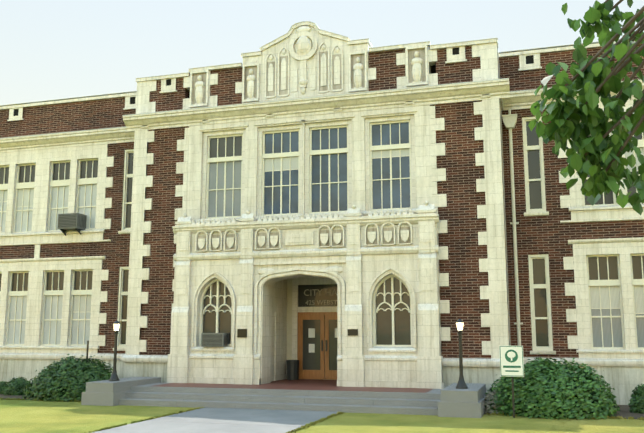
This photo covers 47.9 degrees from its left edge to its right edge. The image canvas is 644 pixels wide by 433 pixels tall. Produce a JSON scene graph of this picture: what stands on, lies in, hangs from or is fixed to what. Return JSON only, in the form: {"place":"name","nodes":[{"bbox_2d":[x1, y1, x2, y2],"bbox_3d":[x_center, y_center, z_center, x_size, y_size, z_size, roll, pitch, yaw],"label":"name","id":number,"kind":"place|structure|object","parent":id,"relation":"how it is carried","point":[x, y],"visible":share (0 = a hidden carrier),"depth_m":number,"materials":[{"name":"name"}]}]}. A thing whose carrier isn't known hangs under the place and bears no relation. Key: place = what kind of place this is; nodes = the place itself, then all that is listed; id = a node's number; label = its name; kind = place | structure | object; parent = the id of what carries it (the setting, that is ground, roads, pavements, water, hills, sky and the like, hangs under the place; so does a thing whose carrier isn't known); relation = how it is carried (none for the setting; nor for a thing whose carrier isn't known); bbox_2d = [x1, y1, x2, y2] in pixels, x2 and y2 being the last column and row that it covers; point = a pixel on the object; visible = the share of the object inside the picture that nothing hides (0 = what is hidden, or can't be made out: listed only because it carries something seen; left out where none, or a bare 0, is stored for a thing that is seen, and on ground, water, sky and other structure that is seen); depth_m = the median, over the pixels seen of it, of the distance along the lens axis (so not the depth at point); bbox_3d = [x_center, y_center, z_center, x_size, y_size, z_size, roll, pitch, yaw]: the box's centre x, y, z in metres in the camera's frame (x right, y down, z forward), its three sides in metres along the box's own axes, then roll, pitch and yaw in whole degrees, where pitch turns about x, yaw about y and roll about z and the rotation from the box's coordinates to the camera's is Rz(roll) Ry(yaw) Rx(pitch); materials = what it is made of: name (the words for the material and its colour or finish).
{"place":"outdoors","nodes":[
{"label":"outdoors","id":0,"kind":"place"},
{"bbox_2d":[92,407,336,432],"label":"walkway","id":1,"kind":"structure","parent":0,"point":[217,420],"depth_m":15.75,"materials":[{"name":"concrete"}]},
{"bbox_2d":[0,44,643,404],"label":"building walls","id":2,"kind":"structure","parent":0,"point":[550,235],"depth_m":21.84,"materials":[{"name":"brown brick"}]},
{"bbox_2d":[0,116,643,350],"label":"windows","id":3,"kind":"structure","parent":2,"relation":"in","point":[390,168],"depth_m":22.33,"materials":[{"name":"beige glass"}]},
{"bbox_2d":[0,39,643,366],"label":"building trim","id":4,"kind":"structure","parent":2,"relation":"attached to","point":[496,96],"depth_m":21.79,"materials":[{"name":"beige stone"}]},
{"bbox_2d":[0,398,643,432],"bbox_3d":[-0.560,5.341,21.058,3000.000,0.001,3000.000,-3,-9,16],"label":"lawn","id":5,"kind":"structure","parent":0,"point":[24,416],"depth_m":15.85,"materials":[{"name":"green plant"}]},
{"bbox_2d":[86,341,88,361],"bbox_3d":[-7.189,4.676,22.119,0.065,1.750,0.065,-7,-12,39],"label":"thin post","id":6,"kind":"object","parent":5,"relation":"on","point":[87,350],"visible":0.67,"depth_m":22.19,"materials":[{"name":"black metal"}]},
{"bbox_2d":[81,377,486,417],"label":"entrance steps","id":7,"kind":"structure","parent":5,"relation":"on","point":[451,400],"depth_m":18.86,"materials":[{"name":"grey concrete"}]},
{"bbox_2d":[109,321,119,380],"bbox_3d":[-5.838,3.789,20.477,0.300,1.680,0.300,-3,-9,16],"label":"lamp post","id":8,"kind":"object","parent":7,"relation":"on","point":[116,329],"visible":1,"depth_m":20.44,"materials":[{"name":"black metal"}]},
{"bbox_2d":[456,319,467,388],"bbox_3d":[3.397,3.352,17.744,0.300,1.680,0.300,-3,-9,16],"label":"lamp post","id":9,"kind":"object","parent":7,"relation":"on","point":[461,383],"visible":1,"depth_m":17.69,"materials":[{"name":"black metal"}]},
{"bbox_2d":[167,201,443,388],"bbox_3d":[-0.585,2.425,21.443,8.300,5.380,0.970,-3,-9,16],"label":"entrance porch","id":10,"kind":"object","parent":5,"relation":"on","point":[381,270],"visible":0.98,"depth_m":21.12,"materials":[{"name":"beige stone"}]},
{"bbox_2d":[201,333,228,346],"bbox_3d":[-3.216,3.715,21.843,0.714,0.400,0.432,-3,-9,16],"label":"air conditioner","id":11,"kind":"object","parent":10,"relation":"on","point":[215,339],"depth_m":21.65,"materials":[{"name":"grey metal"}]},
{"bbox_2d":[237,329,357,336],"bbox_3d":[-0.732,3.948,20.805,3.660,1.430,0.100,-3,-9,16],"label":"wall plaques","id":12,"kind":"object","parent":10,"relation":"attached to","point":[243,332],"visible":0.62,"depth_m":21.28,"materials":[{"name":"brown metal"}]},
{"bbox_2d":[98,65,578,353],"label":"brick wall","id":13,"kind":"structure","parent":5,"relation":"on","point":[433,68],"depth_m":21.88,"materials":[{"name":"brown brick"}]},
{"bbox_2d":[57,213,86,235],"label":"air conditioner","id":14,"kind":"object","parent":13,"relation":"on","point":[71,221],"depth_m":25.26,"materials":[{"name":"grey metal"}]},
{"bbox_2d":[260,276,337,385],"bbox_3d":[-0.302,3.330,22.253,3.240,3.450,2.800,-3,-9,16],"label":"vestibule","id":15,"kind":"object","parent":13,"relation":"attached to","point":[303,343],"visible":0.67,"depth_m":23.55,"materials":[{"name":"beige stone"}]},
{"bbox_2d":[304,289,336,295],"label":"sign lettering","id":16,"kind":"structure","parent":15,"relation":"attached to","point":[320,291],"depth_m":23.75,"materials":[{"name":"beige"}]},
{"bbox_2d":[306,300,336,304],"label":"transom letters","id":17,"kind":"object","parent":15,"relation":"attached to","point":[322,302],"visible":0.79,"depth_m":23.66,"materials":[{"name":"beige"}]},
{"bbox_2d":[136,21,499,113],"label":"parapet","id":18,"kind":"structure","parent":13,"relation":"on","point":[303,59],"depth_m":22.50,"materials":[{"name":"beige stone"}]},
{"bbox_2d":[502,109,522,345],"bbox_3d":[5.606,0.361,21.105,0.440,7.250,0.280,-3,-9,16],"label":"downpipe","id":19,"kind":"object","parent":13,"relation":"attached to","point":[509,120],"visible":0.83,"depth_m":21.16,"materials":[{"name":"metal"}]},
{"bbox_2d":[499,346,523,417],"bbox_3d":[4.440,3.867,16.883,0.540,1.690,0.064,-3,-9,16],"label":"sign","id":20,"kind":"object","parent":5,"relation":"on","point":[511,362],"visible":1,"depth_m":16.93,"materials":[{"name":"white paint"}]},
{"bbox_2d":[528,0,643,214],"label":"tree","id":21,"kind":"object","parent":5,"relation":"on","point":[592,142],"visible":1,"depth_m":6.60,"materials":[{"name":"green plant"}]},
{"bbox_2d":[0,394,643,418],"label":"planting bed soil","id":22,"kind":"structure","parent":0,"point":[623,412],"depth_m":18.02,"materials":[{"name":"brown soil"}]},
{"bbox_2d":[0,381,6,393],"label":"bush","id":23,"kind":"object","parent":22,"relation":"on","point":[3,384],"visible":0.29,"depth_m":23.19,"materials":[{"name":"green plant"}]},
{"bbox_2d":[3,376,28,395],"bbox_3d":[-9.637,5.581,22.972,0.990,1.012,0.882,-3,-9,16],"label":"bush","id":24,"kind":"object","parent":22,"relation":"on","point":[15,386],"visible":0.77,"depth_m":22.74,"materials":[{"name":"green plant"}]},
{"bbox_2d":[22,354,112,401],"bbox_3d":[-7.361,5.299,21.791,3.062,2.286,2.652,-3,-9,16],"label":"bush","id":25,"kind":"object","parent":22,"relation":"on","point":[67,380],"visible":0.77,"depth_m":21.06,"materials":[{"name":"green plant"}]},
{"bbox_2d":[483,390,507,413],"bbox_3d":[4.320,4.554,17.845,0.936,0.563,0.790,-3,-9,16],"label":"dry bush","id":26,"kind":"object","parent":22,"relation":"on","point":[489,396],"visible":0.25,"depth_m":17.68,"materials":[{"name":"grey plant"}]},
{"bbox_2d":[485,353,619,419],"bbox_3d":[5.515,4.612,17.673,3.369,2.481,2.913,-3,-9,16],"label":"bush","id":27,"kind":"object","parent":22,"relation":"on","point":[546,388],"visible":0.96,"depth_m":16.96,"materials":[{"name":"green plant"}]},
{"bbox_2d":[628,384,643,413],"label":"bush","id":28,"kind":"object","parent":22,"relation":"on","point":[636,403],"visible":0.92,"depth_m":17.73,"materials":[{"name":"green plant"}]},
{"bbox_2d":[0,0,643,104],"label":"sky","id":29,"kind":"structure","parent":0,"point":[50,49],"materials":[{"name":"white"}]}
]}

